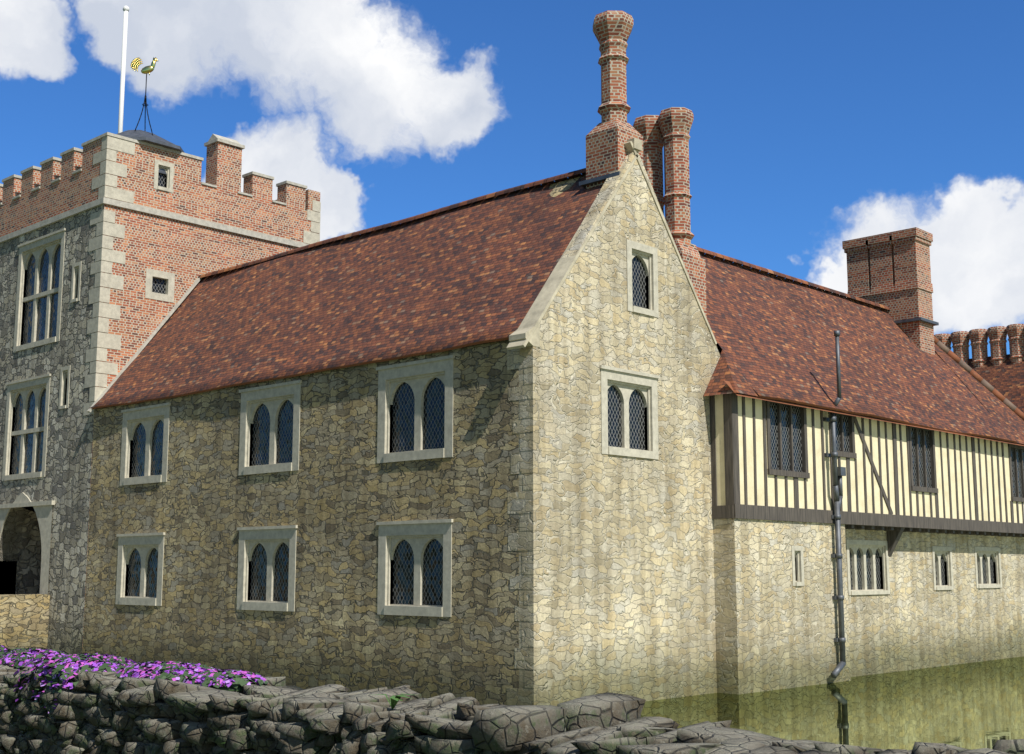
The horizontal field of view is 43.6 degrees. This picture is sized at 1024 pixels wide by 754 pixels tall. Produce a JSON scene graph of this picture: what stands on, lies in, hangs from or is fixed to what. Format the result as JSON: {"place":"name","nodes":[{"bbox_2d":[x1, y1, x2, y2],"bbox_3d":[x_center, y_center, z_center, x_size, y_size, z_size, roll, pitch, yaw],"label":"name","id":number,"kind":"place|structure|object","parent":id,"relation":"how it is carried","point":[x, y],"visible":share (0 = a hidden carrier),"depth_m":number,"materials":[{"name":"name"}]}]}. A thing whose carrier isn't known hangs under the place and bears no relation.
{"place":"outdoors","nodes":[
{"label":"outdoors","id":0,"kind":"place"},
{"bbox_2d":[0,0,1023,358],"label":"sky","id":1,"kind":"structure","parent":0,"point":[818,125],"materials":[{"name":"blue"}]},
{"bbox_2d":[639,656,1023,752],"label":"moat water","id":2,"kind":"structure","parent":0,"point":[977,706],"depth_m":19.66,"materials":[{"name":"green liquid"}]},
{"bbox_2d":[0,594,49,648],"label":"low stone wall","id":3,"kind":"structure","parent":2,"relation":"in","point":[24,620],"depth_m":28.86,"materials":[{"name":"beige stone"}]},
{"bbox_2d":[0,204,297,654],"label":"gate tower","id":4,"kind":"structure","parent":2,"relation":"in","point":[187,254],"depth_m":30.13,"materials":[{"name":"grey stone"}]},
{"bbox_2d":[0,132,308,247],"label":"tower string and copings","id":5,"kind":"object","parent":4,"relation":"on","point":[214,138],"visible":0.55,"depth_m":31.61,"materials":[{"name":"grey stone"}]},
{"bbox_2d":[118,6,128,132],"bbox_3d":[-10.082,-6.829,33.021,0.166,5.810,0.166,-3,-9,21],"label":"flagpole","id":6,"kind":"object","parent":5,"relation":"on","point":[123,68],"visible":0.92,"depth_m":33.15,"materials":[{"name":"white metal"}]},
{"bbox_2d":[117,130,184,174],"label":"turret roof","id":7,"kind":"structure","parent":5,"relation":"on","point":[145,136],"depth_m":30.81,"materials":[{"name":"grey metal"}]},
{"bbox_2d":[135,73,152,134],"bbox_3d":[-8.995,-6.654,31.262,0.469,1.624,0.440,-8,-12,43],"label":"weathervane stand","id":8,"kind":"object","parent":7,"relation":"on","point":[145,101],"visible":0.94,"depth_m":31.30,"materials":[{"name":"black metal"}]},
{"bbox_2d":[131,57,157,74],"bbox_3d":[-9.028,-7.639,31.454,0.692,0.468,0.107,1,-9,-4],"label":"weathervane","id":9,"kind":"object","parent":8,"relation":"on","point":[135,63],"visible":1,"depth_m":31.45,"materials":[{"name":"gold metal"}]},
{"bbox_2d":[0,138,319,243],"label":"battlements","id":10,"kind":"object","parent":4,"relation":"on","point":[224,202],"depth_m":32.30,"materials":[{"name":"red brick"}]},
{"bbox_2d":[121,143,201,218],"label":"parapet wall","id":11,"kind":"structure","parent":4,"relation":"on","point":[183,198],"depth_m":30.83,"materials":[{"name":"red brick"}]},
{"bbox_2d":[83,135,320,415],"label":"quoins","id":12,"kind":"object","parent":4,"relation":"attached to","point":[99,324],"visible":0.79,"depth_m":29.57,"materials":[{"name":"grey stone"}]},
{"bbox_2d":[82,176,580,705],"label":"long wall","id":13,"kind":"structure","parent":2,"relation":"in","point":[338,494],"depth_m":22.75,"materials":[{"name":"stone"}]},
{"bbox_2d":[90,168,602,408],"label":"roof","id":14,"kind":"structure","parent":13,"relation":"on","point":[475,271],"depth_m":24.59,"materials":[{"name":"tile"}]},
{"bbox_2d":[87,274,202,412],"bbox_3d":[-8.534,-0.858,30.014,0.100,3.661,2.860,-8,-12,43],"label":"roof verge flashing","id":15,"kind":"object","parent":14,"relation":"attached to","point":[159,326],"visible":1,"depth_m":29.99,"materials":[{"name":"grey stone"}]},
{"bbox_2d":[0,159,1001,616],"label":"window surrounds","id":16,"kind":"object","parent":13,"relation":"attached to","point":[418,377],"depth_m":24.47,"materials":[{"name":"grey stone"}]},
{"bbox_2d":[11,173,1023,604],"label":"window glass","id":17,"kind":"object","parent":16,"relation":"in","point":[403,441],"visible":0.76,"depth_m":24.19,"materials":[{"name":"black glass"}]},
{"bbox_2d":[507,345,560,705],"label":"corner quoins","id":18,"kind":"object","parent":13,"relation":"attached to","point":[538,634],"visible":0.94,"depth_m":19.51,"materials":[{"name":"stone"}]},
{"bbox_2d":[519,150,719,705],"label":"gable wall","id":19,"kind":"structure","parent":13,"relation":"attached to","point":[630,610],"depth_m":21.21,"materials":[{"name":"stone"}]},
{"bbox_2d":[506,138,716,349],"bbox_3d":[1.845,-2.153,21.882,0.385,4.037,5.229,-8,-12,43],"label":"gable coping","id":20,"kind":"object","parent":19,"relation":"attached to","point":[526,333],"visible":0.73,"depth_m":20.58,"materials":[{"name":"stone"}]},
{"bbox_2d":[713,518,850,693],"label":"stone wall","id":21,"kind":"structure","parent":2,"relation":"in","point":[775,629],"depth_m":23.18,"materials":[{"name":"beige stone"}]},
{"bbox_2d":[845,529,1023,676],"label":"stone wall","id":22,"kind":"structure","parent":2,"relation":"in","point":[913,620],"depth_m":28.65,"materials":[{"name":"beige stone"}]},
{"bbox_2d":[823,330,845,677],"bbox_3d":[6.317,2.407,24.824,0.387,6.672,0.706,-8,-12,43],"label":"drainpipe","id":23,"kind":"object","parent":22,"relation":"attached to","point":[838,473],"visible":0.98,"depth_m":24.85,"materials":[{"name":"black metal"}]},
{"bbox_2d":[715,394,1023,522],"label":"panels","id":24,"kind":"object","parent":22,"relation":"on","point":[720,463],"visible":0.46,"depth_m":26.33,"materials":[{"name":"paint"}]},
{"bbox_2d":[697,247,1023,445],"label":"wing roof","id":25,"kind":"structure","parent":24,"relation":"on","point":[773,332],"depth_m":27.89,"materials":[{"name":"tile"}]},
{"bbox_2d":[579,171,938,325],"bbox_3d":[5.619,-2.317,28.127,2.210,0.520,14.619,-7,-11,38],"label":"chimney flashing","id":26,"kind":"object","parent":25,"relation":"on","point":[584,183],"visible":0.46,"depth_m":22.45,"materials":[{"name":"grey metal"}]},
{"bbox_2d":[586,10,1023,367],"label":"chimneys","id":27,"kind":"object","parent":25,"relation":"on","point":[891,271],"visible":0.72,"depth_m":24.78,"materials":[{"name":"brick"}]},
{"bbox_2d":[709,393,1023,556],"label":"timber framing","id":28,"kind":"object","parent":24,"relation":"attached to","point":[896,526],"visible":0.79,"depth_m":25.93,"materials":[{"name":"brown wood"}]},
{"bbox_2d":[967,354,1023,412],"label":"roof","id":29,"kind":"structure","parent":22,"relation":"on","point":[1005,378],"depth_m":39.02,"materials":[{"name":"red tile"}]},
{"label":"lawn","id":30,"kind":"structure","parent":0,"visible":0},
{"bbox_2d":[0,647,1023,753],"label":"foreground rubble stones","id":31,"kind":"object","parent":30,"relation":"on","point":[113,714],"visible":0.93,"depth_m":5.31,"materials":[{"name":"grey stone"}]},
{"bbox_2d":[0,645,268,715],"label":"purple flowers","id":32,"kind":"object","parent":31,"relation":"on","point":[54,667],"visible":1,"depth_m":6.66,"materials":[{"name":"purple plant"}]},
{"bbox_2d":[225,694,411,749],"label":"wall weeds","id":33,"kind":"object","parent":31,"relation":"on","point":[394,700],"depth_m":5.23,"materials":[{"name":"green plant"}]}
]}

